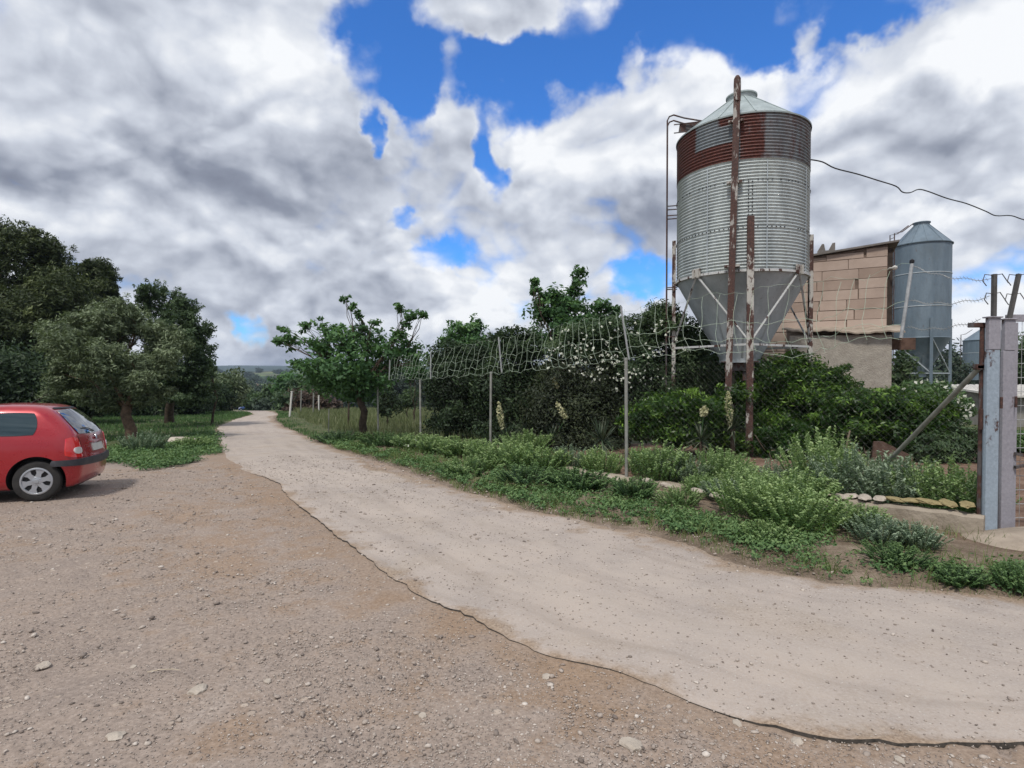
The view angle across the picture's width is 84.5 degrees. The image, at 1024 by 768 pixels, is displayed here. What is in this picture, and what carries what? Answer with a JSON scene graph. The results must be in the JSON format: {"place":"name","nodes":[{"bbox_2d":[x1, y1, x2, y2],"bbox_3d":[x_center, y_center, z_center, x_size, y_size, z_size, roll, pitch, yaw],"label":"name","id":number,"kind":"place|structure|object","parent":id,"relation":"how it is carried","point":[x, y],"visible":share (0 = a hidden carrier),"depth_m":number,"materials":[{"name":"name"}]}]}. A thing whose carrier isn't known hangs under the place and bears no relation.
{"place":"outdoors","nodes":[
{"label":"outdoors","id":0,"kind":"place"},
{"bbox_2d":[0,365,1023,767],"bbox_3d":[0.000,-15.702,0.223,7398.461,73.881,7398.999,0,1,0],"label":"ground","id":1,"kind":"structure","parent":0,"point":[370,603],"depth_m":3.47,"materials":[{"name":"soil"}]},
{"bbox_2d":[0,337,53,402],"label":"dark shrub","id":2,"kind":"object","parent":1,"relation":"on","point":[11,362],"visible":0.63,"depth_m":25.38,"materials":[{"name":"green plant"}]},
{"bbox_2d":[0,357,86,410],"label":"dark shrub","id":3,"kind":"object","parent":1,"relation":"on","point":[38,384],"visible":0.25,"depth_m":25.44,"materials":[{"name":"green plant"}]},
{"bbox_2d":[0,394,108,500],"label":"hatchback car","id":4,"kind":"object","parent":1,"relation":"on","point":[48,450],"visible":1,"depth_m":8.24,"materials":[{"name":"red paint"}]},
{"bbox_2d":[0,214,108,363],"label":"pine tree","id":5,"kind":"object","parent":1,"relation":"on","point":[36,291],"visible":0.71,"depth_m":31.75,"materials":[{"name":"green plant"}]},
{"bbox_2d":[44,370,134,418],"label":"dark shrub","id":6,"kind":"object","parent":1,"relation":"on","point":[90,412],"visible":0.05,"depth_m":27.12,"materials":[{"name":"green plant"}]},
{"bbox_2d":[63,257,125,416],"bbox_3d":[-27.664,-2.911,35.932,5.970,10.427,4.688,0,1,19],"label":"pine tree","id":7,"kind":"object","parent":1,"relation":"on","point":[100,269],"visible":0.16,"depth_m":35.51,"materials":[{"name":"green plant"}]},
{"bbox_2d":[29,292,195,439],"bbox_3d":[-13.058,-0.462,17.977,5.289,4.993,3.861,0,1,0],"label":"olive tree","id":8,"kind":"object","parent":1,"relation":"on","point":[83,363],"visible":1,"depth_m":17.74,"materials":[{"name":"green plant"}]},
{"bbox_2d":[116,429,169,449],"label":"herb clump","id":9,"kind":"object","parent":1,"relation":"on","point":[134,442],"visible":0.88,"depth_m":14.64,"materials":[{"name":"green plant"}]},
{"bbox_2d":[102,375,230,416],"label":"dark shrub","id":10,"kind":"object","parent":1,"relation":"on","point":[159,410],"visible":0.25,"depth_m":36.62,"materials":[{"name":"green plant"}]},
{"bbox_2d":[106,429,227,469],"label":"ground cover","id":11,"kind":"object","parent":1,"relation":"on","point":[145,459],"visible":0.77,"depth_m":13.54,"materials":[{"name":"green plant"}]},
{"bbox_2d":[130,278,221,422],"bbox_3d":[-15.157,-1.257,26.046,3.823,7.026,5.723,0,1,-10],"label":"oak tree","id":12,"kind":"object","parent":1,"relation":"on","point":[191,387],"visible":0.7,"depth_m":24.81,"materials":[{"name":"green plant"}]},
{"bbox_2d":[169,436,214,446],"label":"herb clump","id":13,"kind":"object","parent":1,"relation":"on","point":[191,439],"visible":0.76,"depth_m":15.77,"materials":[{"name":"green plant"}]},
{"bbox_2d":[205,373,238,412],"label":"dark shrub","id":14,"kind":"object","parent":1,"relation":"on","point":[225,399],"visible":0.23,"depth_m":43.59,"materials":[{"name":"green plant"}]},
{"bbox_2d":[92,410,356,451],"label":"short grass","id":15,"kind":"structure","parent":1,"relation":"on","point":[228,415],"depth_m":27.35,"materials":[{"name":"green plant"}]},
{"bbox_2d":[214,366,250,406],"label":"olive tree","id":16,"kind":"object","parent":1,"relation":"on","point":[241,388],"visible":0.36,"depth_m":46.55,"materials":[{"name":"green plant"}]},
{"bbox_2d":[251,395,275,410],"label":"distant tree","id":17,"kind":"object","parent":1,"relation":"on","point":[265,403],"visible":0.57,"depth_m":68.99,"materials":[{"name":"green plant"}]},
{"bbox_2d":[266,370,302,396],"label":"distant tree","id":18,"kind":"object","parent":1,"relation":"on","point":[279,381],"visible":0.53,"depth_m":74.26,"materials":[{"name":"green plant"}]},
{"bbox_2d":[270,387,305,409],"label":"distant tree","id":19,"kind":"object","parent":1,"relation":"on","point":[281,400],"visible":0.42,"depth_m":65.14,"materials":[{"name":"green plant"}]},
{"bbox_2d":[283,386,328,408],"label":"dry shrub","id":20,"kind":"object","parent":1,"relation":"on","point":[306,398],"visible":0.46,"depth_m":45.48,"materials":[{"name":"brown plant"}]},
{"bbox_2d":[309,395,344,409],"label":"dry shrub","id":21,"kind":"object","parent":1,"relation":"on","point":[334,403],"visible":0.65,"depth_m":41.71,"materials":[{"name":"brown plant"}]},
{"bbox_2d":[312,430,365,442],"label":"herb clump","id":22,"kind":"object","parent":1,"relation":"on","point":[337,435],"visible":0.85,"depth_m":17.71,"materials":[{"name":"green plant"}]},
{"bbox_2d":[271,294,429,436],"bbox_3d":[-5.260,-0.495,18.893,4.928,5.076,3.322,-1,1,-31],"label":"broadleaf tree","id":23,"kind":"object","parent":1,"relation":"on","point":[348,381],"visible":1,"depth_m":18.61,"materials":[{"name":"green plant"}]},
{"bbox_2d":[355,430,411,446],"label":"herb clump","id":24,"kind":"object","parent":1,"relation":"on","point":[378,438],"visible":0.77,"depth_m":15.76,"materials":[{"name":"green plant"}]},
{"bbox_2d":[374,384,402,426],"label":"bush","id":25,"kind":"object","parent":1,"relation":"on","point":[390,404],"visible":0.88,"depth_m":23.88,"materials":[{"name":"green plant"}]},
{"bbox_2d":[394,386,421,415],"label":"bush","id":26,"kind":"object","parent":1,"relation":"on","point":[407,402],"visible":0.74,"depth_m":29.96,"materials":[{"name":"green plant"}]},
{"bbox_2d":[293,406,531,441],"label":"tall grass","id":27,"kind":"structure","parent":1,"relation":"on","point":[338,417],"depth_m":26.14,"materials":[{"name":"green plant"}]},
{"bbox_2d":[389,432,436,449],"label":"herb clump","id":28,"kind":"object","parent":1,"relation":"on","point":[407,440],"visible":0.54,"depth_m":14.83,"materials":[{"name":"green plant"}]},
{"bbox_2d":[401,360,428,423],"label":"bush","id":29,"kind":"object","parent":1,"relation":"on","point":[413,374],"visible":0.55,"depth_m":25.88,"materials":[{"name":"green plant"}]},
{"bbox_2d":[413,434,452,452],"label":"herb clump","id":30,"kind":"object","parent":1,"relation":"on","point":[425,445],"visible":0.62,"depth_m":13.80,"materials":[{"name":"green plant"}]},
{"bbox_2d":[432,435,481,457],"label":"herb clump","id":31,"kind":"object","parent":1,"relation":"on","point":[454,447],"visible":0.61,"depth_m":12.90,"materials":[{"name":"green plant"}]},
{"bbox_2d":[417,338,502,439],"bbox_3d":[-1.540,0.379,18.551,3.093,3.823,2.394,0,1,0],"label":"evergreen shrub","id":32,"kind":"object","parent":1,"relation":"on","point":[453,386],"visible":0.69,"depth_m":18.03,"materials":[{"name":"green plant"}]},
{"bbox_2d":[434,313,494,353],"bbox_3d":[-1.699,-0.363,21.916,2.775,4.839,2.583,0,1,0],"label":"tree","id":33,"kind":"object","parent":1,"relation":"on","point":[466,332],"visible":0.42,"depth_m":21.67,"materials":[{"name":"green plant"}]},
{"bbox_2d":[430,453,506,476],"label":"herb clump","id":34,"kind":"object","parent":1,"relation":"on","point":[477,465],"visible":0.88,"depth_m":10.63,"materials":[{"name":"green plant"}]},
{"bbox_2d":[461,438,509,462],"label":"herb clump","id":35,"kind":"object","parent":1,"relation":"on","point":[478,448],"visible":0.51,"depth_m":11.90,"materials":[{"name":"green plant"}]},
{"bbox_2d":[465,324,558,444],"bbox_3d":[0.116,0.090,17.064,3.134,3.796,2.810,0,1,0],"label":"evergreen shrub","id":36,"kind":"object","parent":1,"relation":"on","point":[501,386],"visible":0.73,"depth_m":16.67,"materials":[{"name":"green plant"}]},
{"bbox_2d":[481,437,542,467],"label":"herb clump","id":37,"kind":"object","parent":1,"relation":"on","point":[502,451],"visible":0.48,"depth_m":11.31,"materials":[{"name":"green plant"}]},
{"bbox_2d":[487,462,559,485],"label":"herb clump","id":38,"kind":"object","parent":1,"relation":"on","point":[519,472],"visible":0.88,"depth_m":9.26,"materials":[{"name":"green plant"}]},
{"bbox_2d":[495,428,554,450],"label":"herb clump","id":39,"kind":"object","parent":1,"relation":"on","point":[535,439],"visible":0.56,"depth_m":13.89,"materials":[{"name":"green plant"}]},
{"bbox_2d":[500,441,574,470],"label":"herb clump","id":40,"kind":"object","parent":1,"relation":"on","point":[529,456],"visible":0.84,"depth_m":10.59,"materials":[{"name":"green plant"}]},
{"bbox_2d":[539,401,567,450],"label":"yucca","id":41,"kind":"object","parent":1,"relation":"on","point":[562,413],"visible":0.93,"depth_m":14.39,"materials":[{"name":"green plant"}]},
{"bbox_2d":[545,443,593,467],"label":"herb clump","id":42,"kind":"object","parent":1,"relation":"on","point":[576,462],"visible":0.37,"depth_m":10.99,"materials":[{"name":"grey plant"}]},
{"bbox_2d":[521,264,620,370],"bbox_3d":[2.075,-0.987,19.061,3.703,6.061,2.034,0,1,0],"label":"tall leafy tree","id":43,"kind":"object","parent":1,"relation":"on","point":[563,305],"visible":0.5,"depth_m":18.77,"materials":[{"name":"green plant"}]},
{"bbox_2d":[537,466,616,490],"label":"herb clump","id":44,"kind":"object","parent":1,"relation":"on","point":[571,477],"visible":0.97,"depth_m":8.73,"materials":[{"name":"green plant"}]},
{"bbox_2d":[515,344,643,451],"bbox_3d":[1.743,0.560,15.472,3.679,3.295,3.272,0,1,0],"label":"bramble thicket","id":45,"kind":"object","parent":1,"relation":"on","point":[570,384],"visible":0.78,"depth_m":14.94,"materials":[{"name":"green plant"}]},
{"bbox_2d":[216,337,962,408],"bbox_3d":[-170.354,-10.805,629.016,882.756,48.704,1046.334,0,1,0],"label":"woodland","id":46,"kind":"object","parent":1,"relation":"on","point":[400,388],"visible":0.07,"depth_m":126.11,"materials":[{"name":"green plant"}]},
{"bbox_2d":[582,417,621,458],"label":"yucca","id":47,"kind":"object","parent":1,"relation":"on","point":[602,438],"visible":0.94,"depth_m":12.95,"materials":[{"name":"green plant"}]},
{"bbox_2d":[575,444,628,473],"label":"herb clump","id":48,"kind":"object","parent":1,"relation":"on","point":[597,462],"visible":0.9,"depth_m":10.16,"materials":[{"name":"green plant"}]},
{"bbox_2d":[619,737,642,751],"bbox_3d":[0.543,1.627,2.549,0.116,0.024,0.091,5,2,12],"label":"stone","id":49,"kind":"object","parent":1,"relation":"on","point":[633,744],"visible":1,"depth_m":2.54,"materials":[{"name":"beige stone"}]},
{"bbox_2d":[542,297,724,444],"bbox_3d":[3.323,-0.181,15.486,5.072,4.342,2.411,0,1,0],"label":"rose bush","id":50,"kind":"object","parent":1,"relation":"on","point":[651,320],"visible":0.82,"depth_m":15.20,"materials":[{"name":"green plant"}]},
{"bbox_2d":[605,476,661,498],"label":"herb clump","id":51,"kind":"object","parent":1,"relation":"on","point":[634,488],"visible":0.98,"depth_m":7.97,"materials":[{"name":"green plant"}]},
{"bbox_2d":[627,439,693,482],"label":"herb clump","id":52,"kind":"object","parent":1,"relation":"on","point":[652,464],"visible":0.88,"depth_m":9.24,"materials":[{"name":"green plant"}]},
{"bbox_2d":[314,434,1008,583],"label":"weeds","id":53,"kind":"object","parent":1,"relation":"on","point":[754,554],"visible":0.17,"depth_m":6.82,"materials":[{"name":"green plant"}]},
{"bbox_2d":[307,436,1023,593],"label":"ground cover","id":54,"kind":"object","parent":1,"relation":"on","point":[675,518],"visible":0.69,"depth_m":6.72,"materials":[{"name":"green plant"}]},
{"bbox_2d":[326,439,1023,599],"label":"verge grass","id":55,"kind":"structure","parent":1,"relation":"on","point":[558,504],"depth_m":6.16,"materials":[{"name":"green plant"}]},
{"bbox_2d":[652,486,707,506],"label":"herb clump","id":56,"kind":"object","parent":1,"relation":"on","point":[678,497],"visible":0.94,"depth_m":7.40,"materials":[{"name":"green plant"}]},
{"bbox_2d":[377,259,984,533],"bbox_3d":[0.279,0.203,12.212,1.046,3.588,15.736,-1,1,-38],"label":"wire fence","id":57,"kind":"object","parent":1,"relation":"on","point":[971,522],"visible":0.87,"depth_m":7.38,"materials":[{"name":"grey metal"}]},
{"bbox_2d":[906,266,990,330],"bbox_3d":[4.862,-1.002,6.328,0.126,0.817,0.862,0,1,-18],"label":"barbed wire","id":58,"kind":"object","parent":57,"relation":"attached to","point":[948,304],"visible":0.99,"depth_m":6.30,"materials":[{"name":"grey metal"}]},
{"bbox_2d":[657,453,714,482],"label":"herb clump","id":59,"kind":"object","parent":1,"relation":"on","point":[689,466],"visible":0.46,"depth_m":8.98,"materials":[{"name":"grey plant"}]},
{"bbox_2d":[614,380,760,457],"bbox_3d":[4.045,0.920,13.277,3.288,2.040,2.205,0,1,-21],"label":"glossy shrub","id":60,"kind":"object","parent":1,"relation":"on","point":[678,427],"visible":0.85,"depth_m":12.85,"materials":[{"name":"green plant"}]},
{"bbox_2d":[679,472,718,494],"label":"herb clump","id":61,"kind":"object","parent":1,"relation":"on","point":[689,483],"visible":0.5,"depth_m":8.35,"materials":[{"name":"green plant"}]},
{"bbox_2d":[682,405,717,458],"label":"yucca","id":62,"kind":"object","parent":1,"relation":"on","point":[704,411],"visible":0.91,"depth_m":12.37,"materials":[{"name":"green plant"}]},
{"bbox_2d":[673,444,760,484],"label":"herb clump","id":63,"kind":"object","parent":1,"relation":"on","point":[716,460],"visible":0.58,"depth_m":8.92,"materials":[{"name":"green plant"}]},
{"bbox_2d":[675,325,769,435],"bbox_3d":[7.375,-0.010,18.695,5.743,4.028,3.393,0,1,0],"label":"evergreen shrub","id":64,"kind":"object","parent":1,"relation":"on","point":[717,364],"visible":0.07,"depth_m":18.05,"materials":[{"name":"green plant"}]},
{"bbox_2d":[710,391,755,457],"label":"yucca","id":65,"kind":"object","parent":1,"relation":"on","point":[732,422],"visible":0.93,"depth_m":12.59,"materials":[{"name":"green plant"}]},
{"bbox_2d":[665,75,813,456],"bbox_3d":[5.883,-2.729,14.598,3.344,9.440,3.269,0,1,-13],"label":"grain silo","id":66,"kind":"object","parent":1,"relation":"on","point":[742,205],"visible":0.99,"depth_m":13.32,"materials":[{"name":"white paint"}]},
{"bbox_2d":[811,159,1023,219],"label":"power cable","id":67,"kind":"object","parent":66,"relation":"attached to","point":[912,191],"visible":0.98,"depth_m":15.67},
{"bbox_2d":[715,462,774,485],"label":"herb clump","id":68,"kind":"object","parent":1,"relation":"on","point":[718,473],"visible":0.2,"depth_m":8.44,"materials":[{"name":"green plant"}]},
{"bbox_2d":[705,465,803,522],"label":"herb clump","id":69,"kind":"object","parent":1,"relation":"on","point":[749,483],"visible":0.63,"depth_m":6.78,"materials":[{"name":"green plant"}]},
{"bbox_2d":[735,516,802,546],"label":"herb clump","id":70,"kind":"object","parent":1,"relation":"on","point":[772,530],"visible":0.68,"depth_m":5.84,"materials":[{"name":"green plant"}]},
{"bbox_2d":[733,475,859,532],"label":"herb clump","id":71,"kind":"object","parent":1,"relation":"on","point":[793,512],"visible":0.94,"depth_m":6.10,"materials":[{"name":"green plant"}]},
{"bbox_2d":[741,466,851,508],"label":"herb clump","id":72,"kind":"object","parent":1,"relation":"on","point":[818,485],"visible":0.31,"depth_m":7.26,"materials":[{"name":"green plant"}]},
{"bbox_2d":[733,348,871,440],"bbox_3d":[7.515,0.531,14.486,3.520,2.958,2.201,0,1,0],"label":"glossy shrub","id":73,"kind":"object","parent":1,"relation":"on","point":[771,380],"visible":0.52,"depth_m":13.99,"materials":[{"name":"green plant"}]},
{"bbox_2d":[751,408,870,459],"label":"glossy shrub","id":74,"kind":"object","parent":1,"relation":"on","point":[770,432],"visible":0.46,"depth_m":12.71,"materials":[{"name":"green plant"}]},
{"bbox_2d":[773,426,866,489],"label":"herb clump","id":75,"kind":"object","parent":1,"relation":"on","point":[800,456],"visible":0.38,"depth_m":8.37,"materials":[{"name":"green plant"}]},
{"bbox_2d":[754,239,915,443],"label":"farm building","id":76,"kind":"structure","parent":1,"relation":"on","point":[847,266],"depth_m":17.14,"materials":[{"name":"brick"}]},
{"bbox_2d":[804,442,911,498],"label":"herb clump","id":77,"kind":"object","parent":1,"relation":"on","point":[816,467],"visible":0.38,"depth_m":7.62,"materials":[{"name":"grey plant"}]},
{"bbox_2d":[824,499,893,529],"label":"herb clump","id":78,"kind":"object","parent":1,"relation":"on","point":[873,510],"visible":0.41,"depth_m":6.17,"materials":[{"name":"green plant"}]},
{"bbox_2d":[839,511,923,545],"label":"herb clump","id":79,"kind":"object","parent":1,"relation":"on","point":[876,531],"visible":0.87,"depth_m":5.59,"materials":[{"name":"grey plant"}]},
{"bbox_2d":[801,385,965,457],"bbox_3d":[8.389,0.972,12.784,3.557,1.924,2.024,0,1,0],"label":"glossy shrub","id":80,"kind":"object","parent":1,"relation":"on","point":[839,415],"visible":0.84,"depth_m":12.42,"materials":[{"name":"green plant"}]},
{"bbox_2d":[871,441,912,469],"bbox_3d":[7.514,1.450,11.118,1.331,0.689,0.047,0,1,-24],"label":"rotten board","id":81,"kind":"object","parent":1,"relation":"on","point":[880,444],"visible":0.35,"depth_m":10.97,"materials":[{"name":"brown wood"}]},
{"bbox_2d":[850,539,941,567],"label":"herb clump","id":82,"kind":"object","parent":1,"relation":"on","point":[892,551],"visible":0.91,"depth_m":4.95,"materials":[{"name":"green plant"}]},
{"bbox_2d":[839,450,954,505],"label":"herb clump","id":83,"kind":"object","parent":1,"relation":"on","point":[898,489],"visible":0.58,"depth_m":7.06,"materials":[{"name":"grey plant"}]},
{"bbox_2d":[891,350,925,386],"bbox_3d":[15.078,0.306,21.993,1.645,3.515,1.645,0,1,0],"label":"yard tree","id":84,"kind":"object","parent":1,"relation":"on","point":[897,379],"visible":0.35,"depth_m":21.63,"materials":[{"name":"green plant"}]},
{"bbox_2d":[884,519,953,551],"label":"herb clump","id":85,"kind":"object","parent":1,"relation":"on","point":[931,539],"visible":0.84,"depth_m":5.39,"materials":[{"name":"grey plant"}]},
{"bbox_2d":[889,221,953,388],"bbox_3d":[17.584,-2.479,24.268,2.237,8.989,2.220,1,1,36],"label":"grain silo","id":86,"kind":"object","parent":1,"relation":"on","point":[926,246],"visible":0.79,"depth_m":23.42,"materials":[{"name":"metal"}]},
{"bbox_2d":[876,455,976,511],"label":"herb clump","id":87,"kind":"object","parent":1,"relation":"on","point":[926,470],"visible":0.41,"depth_m":6.68,"materials":[{"name":"green plant"}]},
{"bbox_2d":[893,377,977,429],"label":"flowering bush","id":88,"kind":"object","parent":1,"relation":"on","point":[938,388],"visible":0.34,"depth_m":19.69,"materials":[{"name":"green plant"}]},
{"bbox_2d":[902,423,977,464],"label":"soft shrub","id":89,"kind":"object","parent":1,"relation":"on","point":[942,449],"visible":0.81,"depth_m":11.95,"materials":[{"name":"green plant"}]},
{"bbox_2d":[945,355,974,384],"bbox_3d":[30.307,0.139,38.081,1.874,4.229,1.850,0,1,0],"label":"yard tree","id":90,"kind":"object","parent":1,"relation":"on","point":[956,373],"visible":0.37,"depth_m":37.67,"materials":[{"name":"green plant"}]},
{"bbox_2d":[927,559,995,588],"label":"herb clump","id":91,"kind":"object","parent":1,"relation":"on","point":[958,580],"visible":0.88,"depth_m":4.54,"materials":[{"name":"green plant"}]},
{"bbox_2d":[910,454,1023,512],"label":"herb clump","id":92,"kind":"object","parent":1,"relation":"on","point":[958,497],"visible":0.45,"depth_m":6.51,"materials":[{"name":"green plant"}]},
{"bbox_2d":[960,330,979,384],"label":"grain silo","id":93,"kind":"object","parent":1,"relation":"on","point":[970,353],"visible":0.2,"depth_m":47.08,"materials":[{"name":"metal"}]},
{"bbox_2d":[968,323,984,514],"bbox_3d":[4.968,0.538,5.997,0.210,2.379,0.075,0,1,0],"label":"slim post","id":94,"kind":"object","parent":1,"relation":"on","point":[981,326],"visible":0.73,"depth_m":5.99,"materials":[{"name":"metal"}]},
{"bbox_2d":[874,365,983,477],"bbox_3d":[4.966,0.788,7.148,0.100,2.018,2.367,0,1,0],"label":"brace pole","id":95,"kind":"object","parent":94,"relation":"attached to","point":[941,406],"visible":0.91,"depth_m":6.56,"materials":[{"name":"metal"}]},
{"bbox_2d":[951,384,1023,426],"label":"shed","id":96,"kind":"structure","parent":1,"relation":"on","point":[971,388],"depth_m":25.34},
{"bbox_2d":[961,527,1023,550],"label":"concrete apron","id":97,"kind":"object","parent":1,"relation":"on","point":[1015,541],"visible":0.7,"depth_m":5.65,"materials":[{"name":"beige concrete"}]},
{"bbox_2d":[981,273,1008,529],"bbox_3d":[5.068,0.307,5.926,0.278,2.939,0.090,0,1,0],"label":"gate post","id":98,"kind":"object","parent":1,"relation":"on","point":[990,434],"visible":0.89,"depth_m":5.91,"materials":[{"name":"grey metal"}]},
{"bbox_2d":[989,557,1023,592],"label":"herb clump","id":99,"kind":"object","parent":1,"relation":"on","point":[997,569],"visible":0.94,"depth_m":4.45,"materials":[{"name":"green plant"}]},
{"bbox_2d":[997,273,1023,528],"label":"gate post","id":100,"kind":"object","parent":1,"relation":"on","point":[1006,413],"visible":0.81,"depth_m":6.14,"materials":[{"name":"metal"}]},
{"bbox_2d":[1005,314,1023,526],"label":"wire gate","id":101,"kind":"structure","parent":100,"relation":"attached to","point":[1020,317],"depth_m":6.19,"materials":[{"name":"metal"}]},
{"bbox_2d":[1000,336,1023,384],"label":"yard tree","id":102,"kind":"object","parent":1,"relation":"on","point":[1021,346],"visible":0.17,"depth_m":39.45,"materials":[{"name":"green plant"}]},
{"bbox_2d":[0,0,1023,366],"label":"sky","id":103,"kind":"structure","parent":0,"point":[268,162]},
{"bbox_2d":[217,411,1023,749],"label":"road","id":104,"kind":"structure","parent":0,"point":[889,677],"depth_m":4.04,"materials":[{"name":"concrete"}]},
{"bbox_2d":[233,455,1023,751],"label":"road grit","id":105,"kind":"object","parent":104,"relation":"on","point":[751,624],"visible":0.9,"depth_m":5.15,"materials":[{"name":"gravel"}]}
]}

